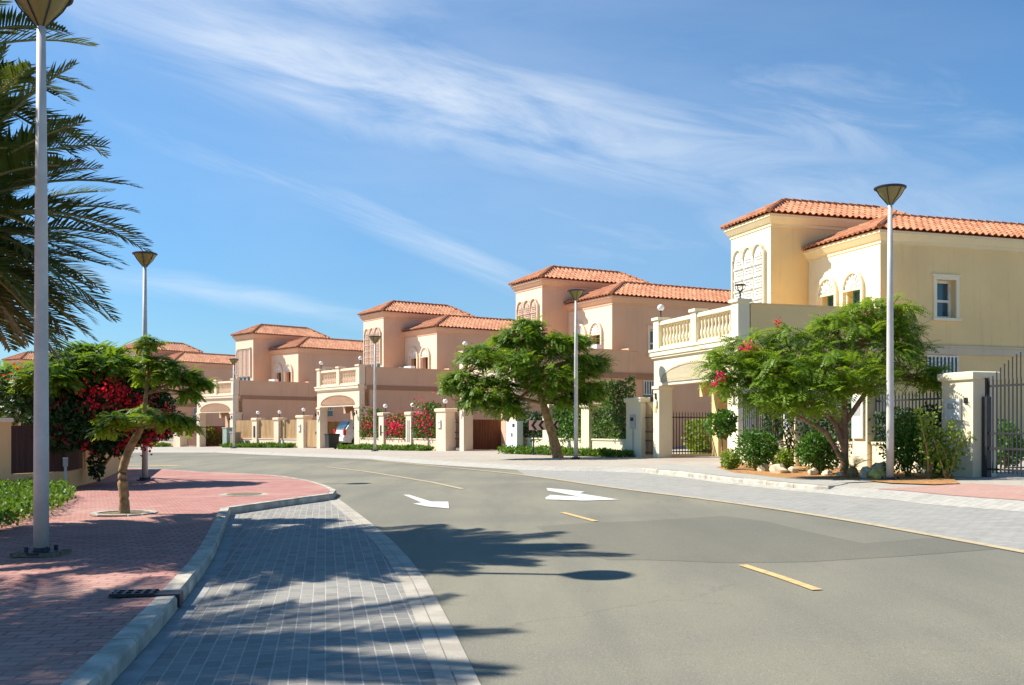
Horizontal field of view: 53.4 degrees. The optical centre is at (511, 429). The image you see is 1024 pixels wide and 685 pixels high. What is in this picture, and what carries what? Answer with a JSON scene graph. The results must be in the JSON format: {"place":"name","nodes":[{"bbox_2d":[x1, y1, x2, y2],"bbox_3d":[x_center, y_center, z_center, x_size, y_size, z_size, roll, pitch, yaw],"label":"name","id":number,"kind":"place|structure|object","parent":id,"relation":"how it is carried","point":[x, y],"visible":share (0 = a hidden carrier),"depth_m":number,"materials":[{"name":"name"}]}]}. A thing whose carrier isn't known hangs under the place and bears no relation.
{"place":"outdoors","nodes":[
{"label":"outdoors","id":0,"kind":"place"},
{"bbox_2d":[0,468,329,684],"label":"footway","id":1,"kind":"structure","parent":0,"point":[63,618],"depth_m":10.06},
{"bbox_2d":[0,360,31,425],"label":"flame tree","id":2,"kind":"object","parent":1,"relation":"on","point":[3,367],"visible":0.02,"depth_m":26.50,"materials":[{"name":"green plant"}]},
{"bbox_2d":[0,476,76,531],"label":"ground cover","id":3,"kind":"object","parent":1,"relation":"on","point":[16,499],"visible":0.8,"depth_m":16.20,"materials":[{"name":"green plant"}]},
{"bbox_2d":[10,0,73,556],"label":"street lamp","id":4,"kind":"object","parent":1,"relation":"on","point":[42,15],"visible":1,"depth_m":10.45,"materials":[{"name":"metal"}]},
{"bbox_2d":[0,0,110,206],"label":"date palm","id":5,"kind":"object","parent":1,"relation":"on","point":[27,110],"visible":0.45,"depth_m":13.27,"materials":[{"name":"green plant"}]},
{"bbox_2d":[0,418,122,486],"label":"boundary wall","id":6,"kind":"structure","parent":1,"relation":"on","point":[16,453],"depth_m":22.15,"materials":[{"name":"paint"}]},
{"bbox_2d":[63,457,67,480],"bbox_3d":[-9.860,0.976,22.460,0.090,0.700,0.080,0,0,0],"label":"marker post","id":7,"kind":"object","parent":1,"relation":"on","point":[65,462],"visible":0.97,"depth_m":22.44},
{"bbox_2d":[0,84,138,365],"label":"date palm","id":8,"kind":"object","parent":1,"relation":"on","point":[51,196],"visible":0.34,"depth_m":13.76,"materials":[{"name":"green plant"}]},
{"bbox_2d":[0,41,153,354],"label":"date palm","id":9,"kind":"object","parent":1,"relation":"on","point":[8,159],"visible":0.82,"depth_m":12.34,"materials":[{"name":"green plant"}]},
{"bbox_2d":[1,340,154,400],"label":"flame tree","id":10,"kind":"object","parent":1,"relation":"on","point":[102,359],"visible":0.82,"depth_m":22.88,"materials":[{"name":"green plant"}]},
{"bbox_2d":[0,357,180,481],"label":"bougainvillea","id":11,"kind":"object","parent":1,"relation":"on","point":[72,414],"visible":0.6,"depth_m":22.84,"materials":[{"name":"red plant"}]},
{"bbox_2d":[99,511,147,513],"bbox_3d":[-5.913,1.282,15.502,0.720,0.006,0.720,0,0,0],"label":"tree pit","id":12,"kind":"object","parent":1,"relation":"on","point":[133,512],"visible":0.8,"depth_m":15.60,"materials":[{"name":"soil"}]},
{"bbox_2d":[90,510,157,516],"bbox_3d":[-5.913,1.279,15.502,0.960,0.024,0.976,0,0,0],"label":"tree ring","id":13,"kind":"object","parent":1,"relation":"on","point":[116,515],"visible":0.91,"depth_m":15.27,"materials":[{"name":"concrete"}]},
{"bbox_2d":[132,251,157,479],"bbox_3d":[-9.350,-1.613,25.900,0.620,5.820,0.620,0,0,-21],"label":"street lamp","id":14,"kind":"object","parent":1,"relation":"on","point":[145,259],"visible":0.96,"depth_m":25.84,"materials":[{"name":"metal"}]},
{"bbox_2d":[84,334,218,512],"bbox_3d":[-5.394,-0.029,15.456,1.961,2.838,1.259,0,0,0],"label":"flame tree","id":15,"kind":"object","parent":1,"relation":"on","point":[171,375],"visible":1,"depth_m":15.36,"materials":[{"name":"green plant"}]},
{"bbox_2d":[219,493,267,495],"bbox_3d":[-5.140,1.251,19.521,0.920,0.024,0.920,0,0,0],"label":"manhole","id":16,"kind":"object","parent":1,"relation":"on","point":[240,494],"visible":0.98,"depth_m":19.32,"materials":[{"name":"metal"}]},
{"bbox_2d":[0,0,1023,365],"label":"sky","id":17,"kind":"structure","parent":0,"point":[316,165],"materials":[{"name":"blue"}]},
{"bbox_2d":[128,453,1023,684],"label":"road","id":18,"kind":"structure","parent":0,"point":[522,598],"depth_m":8.02,"materials":[{"name":"asphalt"}]},
{"bbox_2d":[60,507,229,684],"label":"kerb","id":19,"kind":"structure","parent":18,"relation":"on","point":[110,661],"depth_m":6.71,"materials":[{"name":"concrete"}]},
{"bbox_2d":[108,589,182,607],"bbox_3d":[-2.819,1.309,7.848,0.518,0.118,0.240,0,0,-10],"label":"drain inlet","id":20,"kind":"object","parent":19,"relation":"in","point":[178,594],"visible":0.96,"depth_m":7.81,"materials":[{"name":"metal"}]},
{"bbox_2d":[138,442,172,446],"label":"ground cover","id":21,"kind":"object","parent":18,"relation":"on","point":[160,444],"visible":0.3,"depth_m":76.52,"materials":[{"name":"green plant"}]},
{"bbox_2d":[162,469,335,498],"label":"kerb","id":22,"kind":"structure","parent":18,"relation":"on","point":[332,491],"depth_m":22.53,"materials":[{"name":"concrete"}]},
{"bbox_2d":[220,441,295,447],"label":"ground cover","id":23,"kind":"object","parent":18,"relation":"on","point":[269,444],"visible":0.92,"depth_m":65.51,"materials":[{"name":"green plant"}]},
{"bbox_2d":[228,493,332,514],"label":"kerb","id":24,"kind":"structure","parent":18,"relation":"on","point":[242,508],"depth_m":17.74,"materials":[{"name":"concrete"}]},
{"bbox_2d":[111,501,457,684],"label":"parking bay","id":25,"kind":"object","parent":18,"relation":"on","point":[313,593],"visible":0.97,"depth_m":7.42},
{"bbox_2d":[113,514,238,684],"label":"gutter","id":26,"kind":"object","parent":25,"relation":"on","point":[137,669],"visible":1,"depth_m":7.42,"materials":[{"name":"concrete"}]},
{"bbox_2d":[328,500,455,684],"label":"edge strip","id":27,"kind":"object","parent":18,"relation":"on","point":[442,672],"visible":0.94,"depth_m":7.35,"materials":[{"name":"concrete"}]},
{"bbox_2d":[331,467,463,488],"bbox_3d":[-3.598,1.286,28.452,0.370,0.028,14.411,0,0,-22],"label":"lane line","id":28,"kind":"object","parent":18,"relation":"on","point":[408,478],"visible":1,"depth_m":26.05,"materials":[{"name":"paint"}]},
{"bbox_2d":[333,499,480,684],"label":"edge strip","id":29,"kind":"object","parent":18,"relation":"on","point":[464,673],"visible":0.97,"depth_m":7.34,"materials":[{"name":"concrete"}]},
{"bbox_2d":[405,495,448,507],"bbox_3d":[-1.519,1.302,18.485,0.650,0.013,3.659,0,0,-10],"label":"arrow marking","id":30,"kind":"object","parent":18,"relation":"on","point":[424,502],"visible":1,"depth_m":17.83,"materials":[{"name":"paint"}]},
{"bbox_2d":[545,488,618,500],"bbox_3d":[1.250,1.248,19.639,1.280,0.026,3.644,0,0,0],"label":"arrow marking","id":31,"kind":"object","parent":18,"relation":"on","point":[583,497],"visible":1,"depth_m":18.78,"materials":[{"name":"paint"}]},
{"bbox_2d":[225,453,1023,552],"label":"edge line","id":32,"kind":"object","parent":18,"relation":"on","point":[969,541],"visible":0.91,"depth_m":14.28,"materials":[{"name":"paint"}]},
{"bbox_2d":[642,468,847,489],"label":"kerb","id":33,"kind":"structure","parent":18,"relation":"on","point":[733,479],"depth_m":21.52,"materials":[{"name":"concrete"}]},
{"bbox_2d":[536,516,999,562],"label":"asphalt repair","id":34,"kind":"structure","parent":18,"relation":"on","point":[724,539],"depth_m":11.29,"materials":[{"name":"asphalt"}]},
{"bbox_2d":[518,470,1023,549],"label":"parking bay","id":35,"kind":"object","parent":18,"relation":"on","point":[1003,528],"visible":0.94,"depth_m":15.68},
{"bbox_2d":[740,564,819,589],"bbox_3d":[2.318,1.282,8.882,0.104,0.005,1.500,0,0,-10],"label":"lane line","id":36,"kind":"object","parent":18,"relation":"on","point":[808,586],"visible":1,"depth_m":8.79,"materials":[{"name":"paint"}]},
{"bbox_2d":[134,445,1023,500],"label":"pavement","id":37,"kind":"structure","parent":0,"point":[491,456],"depth_m":34.61,"materials":[{"name":"concrete"}]},
{"bbox_2d":[1,351,52,425],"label":"villa","id":38,"kind":"object","parent":37,"relation":"on","point":[25,356],"visible":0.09,"depth_m":99.11,"materials":[{"name":"tile"}]},
{"bbox_2d":[155,414,186,446],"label":"boundary wall","id":39,"kind":"structure","parent":37,"relation":"on","point":[177,441],"depth_m":76.12,"materials":[{"name":"paint"}]},
{"bbox_2d":[187,425,196,446],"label":"garden gate","id":40,"kind":"structure","parent":39,"relation":"attached to","point":[191,442],"depth_m":74.41,"materials":[{"name":"brown wood"}]},
{"bbox_2d":[121,341,235,439],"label":"villa","id":41,"kind":"object","parent":37,"relation":"on","point":[219,366],"visible":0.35,"depth_m":89.62,"materials":[{"name":"ceramic"}]},
{"bbox_2d":[206,425,220,443],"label":"shrub","id":42,"kind":"object","parent":37,"relation":"on","point":[213,436],"visible":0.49,"depth_m":74.86,"materials":[{"name":"green plant"}]},
{"bbox_2d":[206,426,224,445],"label":"carport fence","id":43,"kind":"object","parent":37,"relation":"on","point":[219,429],"visible":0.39,"depth_m":75.23,"materials":[{"name":"brown wood"}]},
{"bbox_2d":[222,427,232,447],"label":"utility cabinet","id":44,"kind":"object","parent":37,"relation":"on","point":[226,434],"visible":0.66,"depth_m":68.88,"materials":[{"name":"metal"}]},
{"bbox_2d":[229,358,238,447],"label":"street lamp","id":45,"kind":"object","parent":37,"relation":"on","point":[233,361],"visible":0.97,"depth_m":65.75,"materials":[{"name":"metal"}]},
{"bbox_2d":[229,432,241,447],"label":"utility cabinet","id":46,"kind":"object","parent":37,"relation":"on","point":[237,437],"visible":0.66,"depth_m":68.21,"materials":[{"name":"grey metal"}]},
{"bbox_2d":[236,408,312,447],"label":"boundary wall","id":47,"kind":"structure","parent":37,"relation":"on","point":[279,429],"depth_m":65.52,"materials":[{"name":"beige paint"}]},
{"bbox_2d":[307,420,316,447],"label":"garden gate","id":48,"kind":"structure","parent":47,"relation":"attached to","point":[311,433],"depth_m":62.12,"materials":[{"name":"beige wood"}]},
{"bbox_2d":[195,323,362,446],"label":"villa","id":49,"kind":"object","parent":37,"relation":"on","point":[277,366],"visible":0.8,"depth_m":75.15,"materials":[{"name":"paint"}]},
{"bbox_2d":[324,434,339,448],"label":"wheelie bin","id":50,"kind":"object","parent":37,"relation":"on","point":[331,440],"visible":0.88,"depth_m":57.66,"materials":[{"name":"black plastic"}]},
{"bbox_2d":[327,422,340,443],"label":"carport fence","id":51,"kind":"object","parent":37,"relation":"on","point":[331,426],"visible":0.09,"depth_m":62.26,"materials":[{"name":"beige wood"}]},
{"bbox_2d":[334,419,353,444],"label":"parked car","id":52,"kind":"object","parent":37,"relation":"on","point":[344,429],"visible":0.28,"depth_m":59.56,"materials":[{"name":"white metal"}]},
{"bbox_2d":[369,335,380,450],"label":"street lamp","id":53,"kind":"object","parent":37,"relation":"on","point":[374,339],"visible":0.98,"depth_m":51.14,"materials":[{"name":"metal"}]},
{"bbox_2d":[336,442,434,450],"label":"ground cover","id":54,"kind":"object","parent":37,"relation":"on","point":[402,447],"visible":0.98,"depth_m":52.42,"materials":[{"name":"green plant"}]},
{"bbox_2d":[359,399,457,450],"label":"boundary wall","id":55,"kind":"structure","parent":37,"relation":"on","point":[444,440],"depth_m":50.41,"materials":[{"name":"paint"}]},
{"bbox_2d":[358,404,383,439],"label":"bougainvillea","id":56,"kind":"object","parent":55,"relation":"attached to","point":[367,433],"visible":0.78,"depth_m":55.75,"materials":[{"name":"green plant"}]},
{"bbox_2d":[382,410,405,441],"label":"bougainvillea","id":57,"kind":"object","parent":55,"relation":"attached to","point":[392,423],"visible":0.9,"depth_m":53.19,"materials":[{"name":"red plant"}]},
{"bbox_2d":[410,392,441,443],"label":"bougainvillea","id":58,"kind":"object","parent":55,"relation":"attached to","point":[427,409],"visible":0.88,"depth_m":50.80,"materials":[{"name":"red plant"}]},
{"bbox_2d":[314,300,515,447],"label":"villa","id":59,"kind":"object","parent":37,"relation":"on","point":[417,346],"visible":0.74,"depth_m":61.23,"materials":[{"name":"paint"}]},
{"bbox_2d":[473,419,500,449],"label":"gate","id":60,"kind":"structure","parent":37,"relation":"on","point":[486,434],"depth_m":49.80,"materials":[{"name":"brown wood"}]},
{"bbox_2d":[506,421,522,446],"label":"utility cabinet","id":61,"kind":"object","parent":37,"relation":"on","point":[514,433],"visible":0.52,"depth_m":42.84,"materials":[{"name":"metal"}]},
{"bbox_2d":[435,314,618,457],"bbox_3d":[0.549,-1.457,36.058,6.821,5.261,3.576,0,0,0],"label":"flame tree","id":62,"kind":"object","parent":37,"relation":"on","point":[526,369],"visible":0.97,"depth_m":35.92,"materials":[{"name":"green plant"}]},
{"bbox_2d":[529,420,558,454],"bbox_3d":[1.260,0.334,40.030,1.190,1.360,0.078,0,0,-8],"label":"chevron sign","id":63,"kind":"object","parent":37,"relation":"on","point":[536,425],"visible":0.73,"depth_m":39.96,"materials":[{"name":"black metal"}]},
{"bbox_2d":[497,444,634,456],"bbox_3d":[1.887,0.837,39.407,1.180,0.540,8.831,0,0,-29],"label":"ground cover","id":64,"kind":"object","parent":37,"relation":"on","point":[566,451],"visible":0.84,"depth_m":38.43,"materials":[{"name":"green plant"}]},
{"bbox_2d":[567,289,584,458],"bbox_3d":[2.190,-1.884,34.800,0.620,5.820,0.620,0,0,10],"label":"street lamp","id":65,"kind":"object","parent":37,"relation":"on","point":[575,294],"visible":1,"depth_m":34.74,"materials":[{"name":"metal"}]},
{"bbox_2d":[133,450,1023,511],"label":"pavement edge","id":66,"kind":"object","parent":37,"relation":"on","point":[968,502],"visible":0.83,"depth_m":20.07,"materials":[{"name":"concrete"}]},
{"bbox_2d":[523,397,652,456],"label":"boundary wall","id":67,"kind":"structure","parent":37,"relation":"on","point":[635,428],"depth_m":36.95,"materials":[{"name":"paint"}]},
{"bbox_2d":[515,410,542,441],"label":"creeper","id":68,"kind":"object","parent":67,"relation":"attached to","point":[537,435],"visible":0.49,"depth_m":42.62,"materials":[{"name":"green plant"}]},
{"bbox_2d":[548,397,583,442],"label":"creeper","id":69,"kind":"object","parent":67,"relation":"attached to","point":[563,425],"visible":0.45,"depth_m":40.13,"materials":[{"name":"green plant"}]},
{"bbox_2d":[590,376,635,440],"bbox_3d":[3.757,-0.466,37.422,0.831,2.899,2.708,0,0,-28],"label":"creeper","id":70,"kind":"object","parent":67,"relation":"attached to","point":[613,400],"visible":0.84,"depth_m":37.30,"materials":[{"name":"green plant"}]},
{"bbox_2d":[457,265,730,450],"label":"villa","id":71,"kind":"object","parent":37,"relation":"on","point":[617,311],"visible":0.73,"depth_m":48.98,"materials":[{"name":"paint"}]},
{"bbox_2d":[643,380,653,396],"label":"window","id":72,"kind":"structure","parent":71,"relation":"in","point":[647,386],"depth_m":48.10,"materials":[{"name":"grey glass"}]},
{"bbox_2d":[647,325,652,356],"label":"window","id":73,"kind":"structure","parent":71,"relation":"in","point":[649,332],"depth_m":48.11,"materials":[{"name":"blue glass"}]},
{"bbox_2d":[645,402,652,454],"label":"garden gate","id":74,"kind":"structure","parent":37,"relation":"on","point":[647,431],"depth_m":35.40,"materials":[{"name":"black metal"}]},
{"bbox_2d":[672,411,711,456],"bbox_3d":[6.870,0.170,35.864,3.544,1.590,0.120,0,0,-18],"label":"carport fence","id":75,"kind":"object","parent":37,"relation":"on","point":[688,451],"visible":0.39,"depth_m":35.63,"materials":[{"name":"black metal"}]},
{"bbox_2d":[681,416,710,453],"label":"creeper","id":76,"kind":"object","parent":37,"relation":"on","point":[690,434],"visible":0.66,"depth_m":37.04,"materials":[{"name":"green plant"}]},
{"bbox_2d":[648,198,1023,461],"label":"villa","id":77,"kind":"object","parent":37,"relation":"on","point":[796,262],"visible":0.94,"depth_m":33.34,"materials":[{"name":"beige paint"}]},
{"bbox_2d":[853,290,859,304],"bbox_3d":[11.421,-3.675,33.340,0.070,1.800,0.660,0,0,-18],"label":"window","id":78,"kind":"structure","parent":77,"relation":"in","point":[856,294],"depth_m":33.52,"materials":[{"name":"green glass"}]},
{"bbox_2d":[926,355,958,372],"bbox_3d":[13.843,-1.820,32.697,1.240,1.090,0.047,0,0,-18],"label":"window","id":79,"kind":"structure","parent":77,"relation":"in","point":[955,361],"depth_m":32.71,"materials":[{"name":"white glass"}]},
{"bbox_2d":[932,274,961,321],"bbox_3d":[13.938,-4.225,32.842,1.100,1.500,0.390,0,0,-18],"label":"window","id":80,"kind":"structure","parent":77,"relation":"in","point":[941,289],"depth_m":32.86,"materials":[{"name":"white glass"}]},
{"bbox_2d":[740,371,1001,476],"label":"boundary wall","id":81,"kind":"structure","parent":37,"relation":"on","point":[962,394],"depth_m":21.19,"materials":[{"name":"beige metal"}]},
{"bbox_2d":[761,396,782,463],"bbox_3d":[7.065,-0.242,27.558,0.684,2.482,0.704,0,0,0],"label":"creeper","id":82,"kind":"object","parent":81,"relation":"attached to","point":[774,426],"visible":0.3,"depth_m":27.55,"materials":[{"name":"green plant"}]},
{"bbox_2d":[797,389,852,456],"bbox_3d":[7.986,-0.094,25.502,0.798,2.131,2.447,0,0,-18],"label":"creeper","id":83,"kind":"object","parent":81,"relation":"attached to","point":[829,428],"visible":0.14,"depth_m":25.59,"materials":[{"name":"green plant"}]},
{"bbox_2d":[868,401,941,449],"bbox_3d":[8.854,0.176,22.634,0.799,1.593,2.462,0,0,-18],"label":"creeper","id":84,"kind":"object","parent":81,"relation":"attached to","point":[897,408],"visible":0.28,"depth_m":22.92,"materials":[{"name":"green plant"}]},
{"bbox_2d":[866,471,958,483],"bbox_3d":[8.207,0.978,21.120,1.616,0.053,5.515,0,0,19],"label":"soil bed","id":85,"kind":"object","parent":37,"relation":"on","point":[920,478],"visible":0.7,"depth_m":19.77,"materials":[{"name":"soil"}]},
{"bbox_2d":[859,466,870,477],"bbox_3d":[7.317,0.921,20.997,0.252,0.323,0.351,0,0,30],"label":"rock","id":86,"kind":"object","parent":85,"relation":"on","point":[864,471],"visible":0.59,"depth_m":20.88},
{"bbox_2d":[869,469,884,478],"bbox_3d":[7.401,0.948,20.610,0.314,0.302,0.377,0,0,-8],"label":"rock","id":87,"kind":"object","parent":85,"relation":"on","point":[876,473],"visible":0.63,"depth_m":20.48,"materials":[{"name":"stone"}]},
{"bbox_2d":[870,462,885,474],"bbox_3d":[7.812,0.889,21.603,0.402,0.408,0.344,0,0,24],"label":"rock","id":88,"kind":"object","parent":85,"relation":"on","point":[875,465],"visible":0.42,"depth_m":21.51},
{"bbox_2d":[874,183,906,479],"bbox_3d":[7.450,-1.901,20.040,0.620,5.820,0.620,0,0,-40],"label":"street lamp","id":89,"kind":"object","parent":85,"relation":"on","point":[890,194],"visible":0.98,"depth_m":19.98,"materials":[{"name":"metal"}]},
{"bbox_2d":[878,411,932,476],"bbox_3d":[8.125,0.323,20.893,1.130,1.413,1.084,0,0,0],"label":"shrub","id":90,"kind":"object","parent":85,"relation":"on","point":[906,452],"visible":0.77,"depth_m":20.73,"materials":[{"name":"green plant"}]},
{"bbox_2d":[913,406,948,477],"bbox_3d":[8.232,0.280,20.159,0.809,1.482,0.699,0,0,-40],"label":"sapling","id":91,"kind":"object","parent":85,"relation":"on","point":[927,459],"visible":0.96,"depth_m":20.15,"materials":[{"name":"green plant"}]},
{"bbox_2d":[925,448,955,477],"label":"shrub","id":92,"kind":"object","parent":85,"relation":"on","point":[937,474],"visible":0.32,"depth_m":20.34,"materials":[{"name":"green plant"}]},
{"bbox_2d":[925,418,976,478],"bbox_3d":[8.687,0.398,20.067,1.061,1.247,0.487,0,0,0],"label":"sapling","id":93,"kind":"object","parent":85,"relation":"on","point":[946,471],"visible":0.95,"depth_m":20.01,"materials":[{"name":"green plant"}]},
{"bbox_2d":[881,483,1023,499],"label":"driveway band","id":94,"kind":"object","parent":37,"relation":"on","point":[994,491],"visible":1,"depth_m":17.02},
{"bbox_2d":[982,352,1023,476],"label":"garden gate","id":95,"kind":"structure","parent":37,"relation":"on","point":[987,448],"depth_m":20.20,"materials":[{"name":"black metal"}]},
{"bbox_2d":[998,419,1023,467],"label":"shrub","id":96,"kind":"object","parent":37,"relation":"on","point":[1010,445],"visible":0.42,"depth_m":23.84,"materials":[{"name":"green plant"}]},
{"bbox_2d":[648,464,870,484],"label":"footway","id":97,"kind":"structure","parent":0,"point":[705,469],"depth_m":22.63,"materials":[{"name":"concrete"}]},
{"bbox_2d":[717,463,861,479],"bbox_3d":[6.803,0.989,24.750,3.188,0.065,9.330,0,0,0],"label":"soil bed","id":98,"kind":"object","parent":97,"relation":"on","point":[802,472],"visible":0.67,"depth_m":22.85,"materials":[{"name":"soil"}]},
{"bbox_2d":[701,408,737,467],"bbox_3d":[5.418,0.206,26.386,0.944,1.611,0.942,0,0,0],"label":"topiary tree","id":99,"kind":"object","parent":98,"relation":"on","point":[721,417],"visible":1,"depth_m":26.27,"materials":[{"name":"green plant"}]},
{"bbox_2d":[718,447,741,468],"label":"shrub","id":100,"kind":"object","parent":98,"relation":"on","point":[729,460],"visible":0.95,"depth_m":25.29,"materials":[{"name":"green plant"}]},
{"bbox_2d":[732,425,778,469],"bbox_3d":[5.917,0.466,24.591,1.164,1.174,1.107,0,0,0],"label":"shrub","id":101,"kind":"object","parent":98,"relation":"on","point":[757,450],"visible":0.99,"depth_m":24.43,"materials":[{"name":"green plant"}]},
{"bbox_2d":[757,463,769,470],"bbox_3d":[6.020,0.936,24.315,0.288,0.276,0.432,0,0,33],"label":"rock","id":102,"kind":"object","parent":98,"relation":"on","point":[764,467],"visible":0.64,"depth_m":24.18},
{"bbox_2d":[769,463,787,472],"bbox_3d":[6.116,0.933,23.393,0.336,0.303,0.650,0,0,-25],"label":"rock","id":103,"kind":"object","parent":98,"relation":"on","point":[777,468],"visible":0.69,"depth_m":23.24,"materials":[{"name":"stone"}]},
{"bbox_2d":[772,447,795,468],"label":"shrub","id":104,"kind":"object","parent":98,"relation":"on","point":[785,459],"visible":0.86,"depth_m":23.91,"materials":[{"name":"green plant"}]},
{"bbox_2d":[777,413,800,460],"bbox_3d":[6.870,0.273,25.159,0.535,1.496,0.725,0,0,-34],"label":"sapling","id":105,"kind":"object","parent":98,"relation":"on","point":[789,440],"visible":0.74,"depth_m":25.14,"materials":[{"name":"green plant"}]},
{"bbox_2d":[808,468,818,474],"bbox_3d":[6.605,0.962,22.302,0.196,0.240,0.327,0,0,41],"label":"rock","id":106,"kind":"object","parent":98,"relation":"on","point":[813,471],"visible":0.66,"depth_m":22.21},
{"bbox_2d":[794,428,839,473],"bbox_3d":[6.784,0.487,22.625,1.042,1.119,0.991,0,0,0],"label":"shrub","id":107,"kind":"object","parent":98,"relation":"on","point":[815,449],"visible":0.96,"depth_m":22.43,"materials":[{"name":"green plant"}]},
{"bbox_2d":[689,290,954,474],"bbox_3d":[6.819,-0.986,21.520,6.165,4.179,3.168,0,0,-9],"label":"flame tree","id":108,"kind":"object","parent":98,"relation":"on","point":[788,393],"visible":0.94,"depth_m":21.52,"materials":[{"name":"green plant"}]},
{"bbox_2d":[823,449,873,476],"bbox_3d":[7.139,0.763,21.314,1.329,0.664,1.344,0,0,0],"label":"cycad","id":109,"kind":"object","parent":98,"relation":"on","point":[851,470],"visible":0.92,"depth_m":21.21,"materials":[{"name":"green plant"}]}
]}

